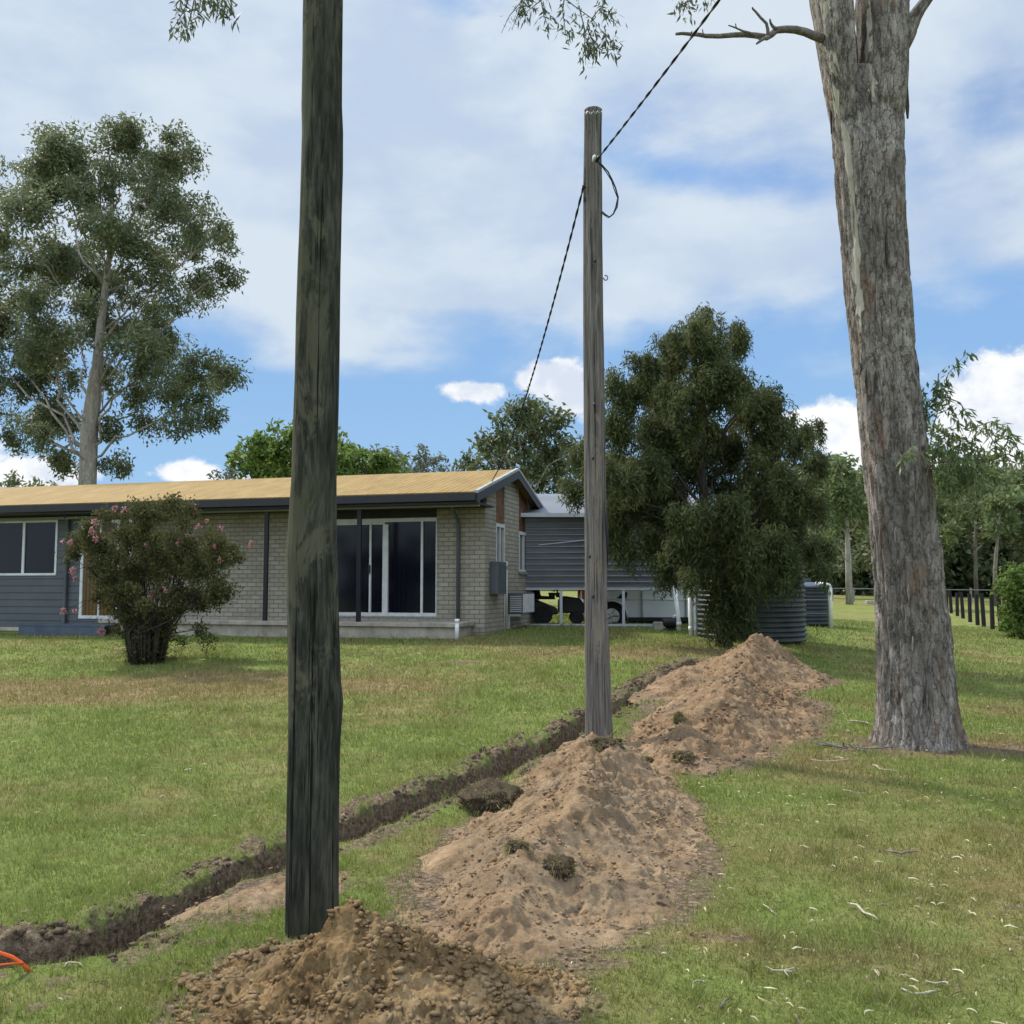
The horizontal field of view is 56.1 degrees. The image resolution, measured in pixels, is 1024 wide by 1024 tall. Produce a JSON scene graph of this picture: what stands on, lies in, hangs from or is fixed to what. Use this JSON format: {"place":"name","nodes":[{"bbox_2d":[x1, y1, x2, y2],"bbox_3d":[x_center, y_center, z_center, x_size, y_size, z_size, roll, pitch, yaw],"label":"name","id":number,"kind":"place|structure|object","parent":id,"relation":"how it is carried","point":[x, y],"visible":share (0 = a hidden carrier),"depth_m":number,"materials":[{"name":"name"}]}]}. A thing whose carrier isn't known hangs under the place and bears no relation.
{"place":"outdoors","nodes":[
{"label":"outdoors","id":0,"kind":"place"},
{"bbox_2d":[0,590,1023,1023],"bbox_3d":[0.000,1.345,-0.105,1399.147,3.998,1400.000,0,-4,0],"label":"lawn","id":1,"kind":"structure","parent":0,"point":[860,608],"depth_m":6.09,"materials":[{"name":"green plant"}]},
{"bbox_2d":[0,951,31,972],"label":"orange conduit","id":2,"kind":"object","parent":1,"relation":"on","point":[18,961],"visible":0.98,"depth_m":3.95,"materials":[{"name":"orange plastic"}]},
{"bbox_2d":[0,469,58,487],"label":"gum tree","id":3,"kind":"object","parent":1,"relation":"on","point":[14,482],"visible":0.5,"depth_m":80.39,"materials":[{"name":"green plant"}]},
{"bbox_2d":[18,623,119,635],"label":"deck","id":4,"kind":"structure","parent":1,"relation":"on","point":[59,629],"depth_m":22.10,"materials":[{"name":"grey wood"}]},
{"bbox_2d":[64,961,82,966],"bbox_3d":[-1.831,1.896,4.031,0.080,0.015,0.059,0,-4,0],"label":"fallen stick","id":5,"kind":"object","parent":1,"relation":"on","point":[66,963],"visible":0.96,"depth_m":4.04,"materials":[{"name":"grey wood"}]},
{"bbox_2d":[0,112,254,484],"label":"gum tree","id":6,"kind":"object","parent":1,"relation":"on","point":[53,180],"visible":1,"depth_m":35.18,"materials":[{"name":"green plant"}]},
{"bbox_2d":[54,491,253,664],"bbox_3d":[-6.211,1.156,17.004,3.777,3.121,3.076,0,-4,0],"label":"flowering shrub","id":7,"kind":"object","parent":1,"relation":"on","point":[178,554],"visible":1,"depth_m":16.45,"materials":[{"name":"green plant"}]},
{"bbox_2d":[206,465,238,479],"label":"gum tree","id":8,"kind":"object","parent":1,"relation":"on","point":[231,472],"visible":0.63,"depth_m":80.84,"materials":[{"name":"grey plant"}]},
{"bbox_2d":[162,866,370,932],"bbox_3d":[-1.228,1.973,4.965,0.847,0.101,1.315,-3,-6,36],"label":"dirt mound","id":9,"kind":"object","parent":1,"relation":"on","point":[268,890],"visible":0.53,"depth_m":4.84,"materials":[{"name":"soil"}]},
{"bbox_2d":[0,468,543,638],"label":"brick house","id":10,"kind":"structure","parent":1,"relation":"on","point":[431,555],"depth_m":22.04,"materials":[{"name":"brick"}]},
{"bbox_2d":[0,520,57,575],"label":"window","id":11,"kind":"structure","parent":10,"relation":"in","point":[27,547],"depth_m":23.75,"materials":[{"name":"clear glass"}]},
{"bbox_2d":[78,520,120,618],"bbox_3d":[-9.919,1.376,23.122,1.105,2.372,0.080,-1,-5,16],"label":"door","id":12,"kind":"structure","parent":10,"relation":"in","point":[89,610],"depth_m":23.16,"materials":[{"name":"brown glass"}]},
{"bbox_2d":[337,517,436,615],"bbox_3d":[-3.329,1.253,21.811,3.478,2.197,0.120,-1,-5,16],"label":"sliding door","id":13,"kind":"structure","parent":10,"relation":"in","point":[399,570],"depth_m":21.65,"materials":[{"name":"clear glass"}]},
{"bbox_2d":[496,523,507,568],"bbox_3d":[-0.278,0.789,22.109,0.140,1.032,0.767,-1,-5,16],"label":"window","id":14,"kind":"structure","parent":10,"relation":"in","point":[500,528],"depth_m":22.12,"materials":[{"name":"white glass"}]},
{"bbox_2d":[518,531,527,574],"bbox_3d":[0.286,1.035,24.028,0.140,1.060,0.997,-1,-5,16],"label":"window","id":15,"kind":"structure","parent":10,"relation":"in","point":[522,535],"depth_m":23.98,"materials":[{"name":"white glass"}]},
{"bbox_2d":[224,417,409,478],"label":"shade tree","id":16,"kind":"object","parent":1,"relation":"on","point":[259,458],"visible":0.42,"depth_m":57.41,"materials":[{"name":"green plant"}]},
{"bbox_2d":[0,656,698,968],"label":"trench","id":17,"kind":"object","parent":1,"relation":"in","point":[25,946],"visible":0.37,"depth_m":6.35,"materials":[{"name":"soil"}]},
{"bbox_2d":[0,659,705,961],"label":"soil crumbs","id":18,"kind":"object","parent":1,"relation":"on","point":[57,925],"visible":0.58,"depth_m":5.51,"materials":[{"name":"dark brown soil"}]},
{"bbox_2d":[150,899,625,1023],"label":"dirt mound","id":19,"kind":"object","parent":1,"relation":"on","point":[352,962],"visible":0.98,"depth_m":3.68,"materials":[{"name":"brown soil"}]},
{"bbox_2d":[285,0,342,939],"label":"power pole","id":20,"kind":"object","parent":19,"relation":"on","point":[315,702],"visible":0.96,"depth_m":4.55,"materials":[{"name":"brown wood"}]},
{"bbox_2d":[369,443,413,473],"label":"gum tree","id":21,"kind":"object","parent":1,"relation":"on","point":[397,452],"visible":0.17,"depth_m":85.76,"materials":[{"name":"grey plant"}]},
{"bbox_2d":[407,443,453,472],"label":"gum tree","id":22,"kind":"object","parent":1,"relation":"on","point":[423,463],"visible":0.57,"depth_m":87.40,"materials":[{"name":"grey plant"}]},
{"bbox_2d":[455,619,459,638],"bbox_3d":[-1.124,2.427,19.620,0.100,0.482,0.098,0,-4,0],"label":"standpipe","id":23,"kind":"object","parent":1,"relation":"on","point":[457,628],"visible":0.83,"depth_m":19.59,"materials":[{"name":"white plastic"}]},
{"bbox_2d":[454,777,524,816],"bbox_3d":[-0.123,2.112,6.949,0.623,0.391,0.605,0,-4,0],"label":"turf clod","id":24,"kind":"object","parent":1,"relation":"on","point":[491,794],"visible":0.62,"depth_m":6.82,"materials":[{"name":"soil"}]},
{"bbox_2d":[0,646,1023,1023],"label":"leaf litter","id":25,"kind":"object","parent":1,"relation":"on","point":[772,876],"visible":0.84,"depth_m":4.77,"materials":[{"name":"brown plant"}]},
{"bbox_2d":[450,386,583,493],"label":"gum tree","id":26,"kind":"object","parent":1,"relation":"on","point":[540,463],"visible":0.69,"depth_m":45.80,"materials":[{"name":"green plant"}]},
{"bbox_2d":[363,743,734,970],"bbox_3d":[0.572,1.933,6.876,2.009,0.495,6.012,-1,-5,13],"label":"dirt mound","id":27,"kind":"object","parent":1,"relation":"on","point":[623,827],"visible":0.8,"depth_m":5.27,"materials":[{"name":"soil"}]},
{"bbox_2d":[499,835,536,857],"bbox_3d":[0.031,1.770,5.009,0.208,0.173,0.196,0,-4,0],"label":"turf clod","id":28,"kind":"object","parent":27,"relation":"on","point":[511,846],"visible":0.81,"depth_m":4.99,"materials":[{"name":"plant"}]},
{"bbox_2d":[539,847,580,880],"bbox_3d":[0.236,1.814,4.920,0.257,0.217,0.239,0,-4,0],"label":"turf clod","id":29,"kind":"object","parent":27,"relation":"on","point":[560,865],"visible":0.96,"depth_m":4.88,"materials":[{"name":"plant"}]},
{"bbox_2d":[588,734,625,752],"bbox_3d":[0.753,1.840,7.562,0.344,0.246,0.308,0,-4,0],"label":"turf clod","id":30,"kind":"object","parent":27,"relation":"on","point":[599,744],"visible":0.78,"depth_m":7.51,"materials":[{"name":"soil"}]},
{"bbox_2d":[644,752,654,762],"bbox_3d":[1.221,2.231,8.612,0.173,0.199,0.170,0,-4,0],"label":"turf clod","id":31,"kind":"object","parent":27,"relation":"on","point":[649,759],"visible":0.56,"depth_m":8.59,"materials":[{"name":"soil"}]},
{"bbox_2d":[533,590,584,623],"bbox_3d":[1.185,2.395,24.889,1.362,0.992,0.900,0,-4,0],"label":"ride on mower","id":32,"kind":"object","parent":1,"relation":"on","point":[574,607],"visible":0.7,"depth_m":24.49,"materials":[{"name":"black plastic"}]},
{"bbox_2d":[505,731,613,786],"bbox_3d":[0.612,2.233,8.804,1.106,0.197,2.637,-2,-5,20],"label":"dirt mound","id":33,"kind":"object","parent":1,"relation":"on","point":[580,745],"visible":0.36,"depth_m":8.52,"materials":[{"name":"brown soil"}]},
{"bbox_2d":[168,0,1023,752],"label":"gum tree","id":34,"kind":"object","parent":1,"relation":"on","point":[864,46],"visible":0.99,"depth_m":9.83,"materials":[{"name":"grey plant"}]},
{"bbox_2d":[582,106,612,737],"bbox_3d":[0.886,-0.910,10.019,0.299,6.850,0.351,0,-4,0],"label":"power pole","id":35,"kind":"object","parent":1,"relation":"on","point":[598,710],"visible":0.97,"depth_m":9.94,"materials":[{"name":"wood"}]},
{"bbox_2d":[492,186,583,480],"bbox_3d":[0.139,-2.034,15.714,0.028,1.909,11.489,0,-4,-6],"label":"service cable","id":36,"kind":"object","parent":35,"relation":"attached to","point":[570,237],"visible":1,"depth_m":12.41,"materials":[{"name":"black rubber"}]},
{"bbox_2d":[597,161,618,217],"bbox_3d":[1.008,-3.394,10.090,0.211,0.575,0.168,-2,-5,19],"label":"cable loop","id":37,"kind":"object","parent":35,"relation":"attached to","point":[615,189],"visible":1,"depth_m":10.10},
{"bbox_2d":[601,0,720,154],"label":"overhead cable","id":38,"kind":"object","parent":35,"relation":"attached to","point":[671,63],"visible":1,"depth_m":8.29,"materials":[{"name":"black rubber"}]},
{"bbox_2d":[521,494,695,626],"bbox_3d":[2.569,1.367,27.161,5.067,3.780,6.630,0,-4,0],"label":"carport","id":39,"kind":"object","parent":1,"relation":"on","point":[554,548],"visible":0.38,"depth_m":24.16,"materials":[{"name":"grey metal"}]},
{"bbox_2d":[577,590,697,622],"bbox_3d":[4.014,2.403,26.386,4.404,1.520,1.795,0,-4,0],"label":"hatchback car","id":40,"kind":"object","parent":1,"relation":"on","point":[642,605],"visible":0.27,"depth_m":25.52,"materials":[{"name":"white paint"}]},
{"bbox_2d":[653,622,665,629],"bbox_3d":[3.550,2.751,23.156,0.280,0.200,0.200,0,-4,0],"label":"concrete block","id":41,"kind":"object","parent":1,"relation":"on","point":[658,625],"depth_m":23.06,"materials":[{"name":"grey concrete"}]},
{"bbox_2d":[624,665,704,702],"bbox_3d":[2.455,2.393,13.647,1.509,0.335,3.578,-3,-5,31],"label":"dirt mound","id":42,"kind":"object","parent":1,"relation":"on","point":[671,684],"visible":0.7,"depth_m":13.03,"materials":[{"name":"brown soil"}]},
{"bbox_2d":[661,614,676,630],"bbox_3d":[3.812,2.655,23.164,0.411,0.408,0.260,0,-4,0],"label":"water pump","id":43,"kind":"object","parent":1,"relation":"on","point":[669,624],"visible":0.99,"depth_m":23.05,"materials":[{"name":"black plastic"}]},
{"bbox_2d":[673,586,680,630],"bbox_3d":[3.970,2.339,23.088,0.199,1.145,0.124,0,-4,0],"label":"drain pipe","id":44,"kind":"object","parent":1,"relation":"on","point":[678,619],"visible":0.77,"depth_m":23.05,"materials":[{"name":"white plastic"}]},
{"bbox_2d":[688,590,693,635],"bbox_3d":[4.003,2.191,21.495,0.121,1.276,0.121,4,-6,-45],"label":"drain pipe","id":45,"kind":"object","parent":1,"relation":"on","point":[690,616],"visible":0.74,"depth_m":21.45,"materials":[{"name":"white plastic"}]},
{"bbox_2d":[693,587,697,636],"bbox_3d":[4.110,2.229,21.492,0.121,1.209,0.121,4,-6,-45],"label":"drain pipe","id":46,"kind":"object","parent":1,"relation":"on","point":[695,616],"visible":0.64,"depth_m":21.45,"materials":[{"name":"white plastic"}]},
{"bbox_2d":[555,301,841,649],"bbox_3d":[3.753,-0.614,18.490,5.844,6.912,4.392,0,-4,0],"label":"weeping tree","id":47,"kind":"object","parent":1,"relation":"on","point":[739,534],"visible":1,"depth_m":17.75,"materials":[{"name":"green plant"}]},
{"bbox_2d":[622,671,838,775],"bbox_3d":[2.381,2.162,10.597,2.303,0.611,5.486,-2,-5,21],"label":"dirt mound","id":48,"kind":"object","parent":1,"relation":"on","point":[730,720],"visible":0.91,"depth_m":9.88,"materials":[{"name":"brown soil"}]},
{"bbox_2d":[668,710,686,726],"bbox_3d":[1.643,2.052,9.457,0.206,0.230,0.188,-3,-5,35],"label":"turf clod","id":49,"kind":"object","parent":48,"relation":"on","point":[678,716],"visible":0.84,"depth_m":9.43,"materials":[{"name":"plant"}]},
{"bbox_2d":[670,749,695,763],"bbox_3d":[1.526,2.199,8.577,0.274,0.208,0.257,0,-4,0],"label":"turf clod","id":50,"kind":"object","parent":48,"relation":"on","point":[684,755],"visible":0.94,"depth_m":8.53,"materials":[{"name":"plant"}]},
{"bbox_2d":[696,559,806,642],"bbox_3d":[5.290,1.841,21.322,2.440,1.983,2.440,0,-4,0],"label":"water tank","id":51,"kind":"object","parent":1,"relation":"on","point":[780,622],"visible":0.4,"depth_m":20.24,"materials":[{"name":"metal"}]},
{"bbox_2d":[684,633,838,693],"bbox_3d":[3.548,2.187,14.120,2.441,0.795,3.493,-2,-5,26],"label":"dirt mound","id":52,"kind":"object","parent":1,"relation":"on","point":[766,658],"visible":0.72,"depth_m":13.77,"materials":[{"name":"brown soil"}]},
{"bbox_2d":[765,966,794,971],"bbox_3d":[1.110,1.899,3.978,0.119,0.018,0.029,-1,-5,17],"label":"fallen stick","id":53,"kind":"object","parent":1,"relation":"on","point":[780,970],"visible":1,"depth_m":3.97,"materials":[{"name":"grey wood"}]},
{"bbox_2d":[804,578,828,625],"bbox_3d":[8.019,2.461,26.389,1.411,1.276,1.411,0,-4,0],"label":"water tank","id":54,"kind":"object","parent":1,"relation":"on","point":[815,606],"visible":0.33,"depth_m":25.74,"materials":[{"name":"grey metal"}]},
{"bbox_2d":[815,582,832,627],"bbox_3d":[8.296,2.493,25.514,0.424,1.274,0.135,-1,-5,16],"label":"drain pipe","id":55,"kind":"object","parent":1,"relation":"on","point":[830,609],"visible":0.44,"depth_m":25.44,"materials":[{"name":"white plastic"}]},
{"bbox_2d":[797,454,857,581],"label":"gum tree","id":56,"kind":"object","parent":1,"relation":"on","point":[838,566],"visible":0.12,"depth_m":64.68,"materials":[{"name":"green plant"}]},
{"bbox_2d":[812,758,858,761],"bbox_3d":[2.977,2.273,8.784,0.481,0.020,0.086,1,-4,-8],"label":"fallen stick","id":57,"kind":"object","parent":1,"relation":"on","point":[834,760],"visible":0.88,"depth_m":8.77,"materials":[{"name":"beige wood"}]},
{"bbox_2d":[809,452,868,604],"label":"gum tree","id":58,"kind":"object","parent":1,"relation":"on","point":[841,491],"visible":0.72,"depth_m":55.72,"materials":[{"name":"green plant"}]},
{"bbox_2d":[813,741,891,750],"bbox_3d":[3.350,2.299,9.405,0.751,0.079,0.358,-1,-5,10],"label":"fallen stick","id":59,"kind":"object","parent":1,"relation":"on","point":[845,746],"visible":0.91,"depth_m":9.46,"materials":[{"name":"grey wood"}]},
{"bbox_2d":[842,467,871,576],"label":"gum tree","id":60,"kind":"object","parent":1,"relation":"on","point":[861,562],"visible":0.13,"depth_m":69.55,"materials":[{"name":"green plant"}]},
{"bbox_2d":[848,720,869,723],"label":"fallen stick","id":61,"kind":"object","parent":1,"relation":"on","point":[856,721],"visible":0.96,"depth_m":10.97,"materials":[{"name":"beige wood"}]},
{"bbox_2d":[847,902,878,919],"bbox_3d":[1.712,1.942,4.685,0.025,0.024,0.252,1,-5,-16],"label":"fallen stick","id":62,"kind":"object","parent":1,"relation":"on","point":[862,910],"visible":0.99,"depth_m":4.68,"materials":[{"name":"beige wood"}]},
{"bbox_2d":[865,600,873,603],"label":"concrete block","id":63,"kind":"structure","parent":1,"relation":"on","point":[869,601],"depth_m":56.56,"materials":[{"name":"grey concrete"}]},
{"bbox_2d":[741,452,1023,596],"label":"woodland","id":64,"kind":"object","parent":1,"relation":"on","point":[959,567],"visible":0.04,"depth_m":76.61,"materials":[{"name":"green plant"}]},
{"bbox_2d":[885,850,917,853],"bbox_3d":[2.330,2.027,5.728,0.188,0.018,0.069,-1,-4,7],"label":"fallen stick","id":65,"kind":"object","parent":1,"relation":"on","point":[904,852],"visible":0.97,"depth_m":5.72,"materials":[{"name":"grey wood"}]},
{"bbox_2d":[832,588,1002,602],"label":"wire fence","id":66,"kind":"object","parent":1,"relation":"on","point":[970,589],"visible":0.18,"depth_m":59.78,"materials":[{"name":"grey metal"}]},
{"bbox_2d":[901,987,938,994],"bbox_3d":[1.597,1.879,3.752,0.140,0.024,0.042,-1,-5,13],"label":"fallen stick","id":67,"kind":"object","parent":1,"relation":"on","point":[924,993],"visible":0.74,"depth_m":3.74,"materials":[{"name":"grey wood"}]},
{"bbox_2d":[925,980,947,984],"bbox_3d":[1.703,1.882,3.847,0.086,0.021,0.031,-2,-5,28],"label":"fallen stick","id":68,"kind":"object","parent":1,"relation":"on","point":[940,982],"visible":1,"depth_m":3.84,"materials":[{"name":"grey wood"}]},
{"bbox_2d":[948,592,952,612],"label":"fence post","id":69,"kind":"object","parent":1,"relation":"on","point":[950,603],"visible":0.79,"depth_m":49.23,"materials":[{"name":"black wood"}]},
{"bbox_2d":[927,419,985,554],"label":"gum tree","id":70,"kind":"object","parent":1,"relation":"on","point":[952,513],"visible":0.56,"depth_m":63.03,"materials":[{"name":"green plant"}]},
{"bbox_2d":[955,593,958,615],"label":"fence post","id":71,"kind":"object","parent":1,"relation":"on","point":[957,604],"visible":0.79,"depth_m":46.74,"materials":[{"name":"black wood"}]},
{"bbox_2d":[960,592,964,618],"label":"fence post","id":72,"kind":"object","parent":1,"relation":"on","point":[962,606],"visible":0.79,"depth_m":44.74,"materials":[{"name":"black wood"}]},
{"bbox_2d":[967,594,971,621],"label":"fence post","id":73,"kind":"object","parent":1,"relation":"on","point":[969,608],"visible":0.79,"depth_m":41.75,"materials":[{"name":"black wood"}]},
{"bbox_2d":[974,594,979,624],"bbox_3d":[19.045,4.099,39.300,0.172,1.470,0.165,0,-4,0],"label":"fence post","id":74,"kind":"object","parent":1,"relation":"on","point":[977,618],"visible":0.79,"depth_m":39.26,"materials":[{"name":"black wood"}]},
{"bbox_2d":[946,448,1010,599],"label":"gum tree","id":75,"kind":"object","parent":1,"relation":"on","point":[981,539],"visible":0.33,"depth_m":67.89,"materials":[{"name":"green plant"}]},
{"bbox_2d":[979,594,985,626],"bbox_3d":[18.553,3.974,37.806,0.208,1.522,0.165,0,-4,0],"label":"fence post","id":76,"kind":"object","parent":1,"relation":"on","point":[983,617],"visible":0.79,"depth_m":37.76,"materials":[{"name":"black wood"}]},
{"bbox_2d":[989,595,994,628],"bbox_3d":[17.913,3.845,35.810,0.163,1.478,0.165,0,-4,0],"label":"fence post","id":77,"kind":"object","parent":1,"relation":"on","point":[992,615],"visible":0.79,"depth_m":35.77,"materials":[{"name":"black wood"}]},
{"bbox_2d":[974,465,1023,605],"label":"gum tree","id":78,"kind":"object","parent":1,"relation":"on","point":[999,502],"visible":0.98,"depth_m":58.26,"materials":[{"name":"green plant"}]},
{"bbox_2d":[996,596,1001,630],"bbox_3d":[17.191,3.689,33.816,0.211,1.443,0.165,0,-4,0],"label":"fence post","id":79,"kind":"object","parent":1,"relation":"on","point":[998,599],"visible":0.36,"depth_m":33.80,"materials":[{"name":"black wood"}]},
{"bbox_2d":[988,560,1023,638],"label":"leafy bush","id":80,"kind":"object","parent":1,"relation":"on","point":[1010,592],"visible":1,"depth_m":26.64,"materials":[{"name":"green plant"}]},
{"bbox_2d":[996,464,1023,560],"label":"gum tree","id":81,"kind":"object","parent":1,"relation":"on","point":[1018,538],"visible":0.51,"depth_m":66.86,"materials":[{"name":"green plant"}]},
{"bbox_2d":[0,0,1023,504],"label":"sky","id":82,"kind":"structure","parent":0,"point":[463,137],"materials":[{"name":"blue"}]},
{"bbox_2d":[805,599,827,613],"bbox_3d":[7.680,2.176,24.505,0.755,1.629,0.060,0,-4,0],"label":"wire fence","id":83,"kind":"object","parent":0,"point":[816,599],"visible":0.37,"depth_m":24.48,"materials":[{"name":"grey metal"}]}
]}

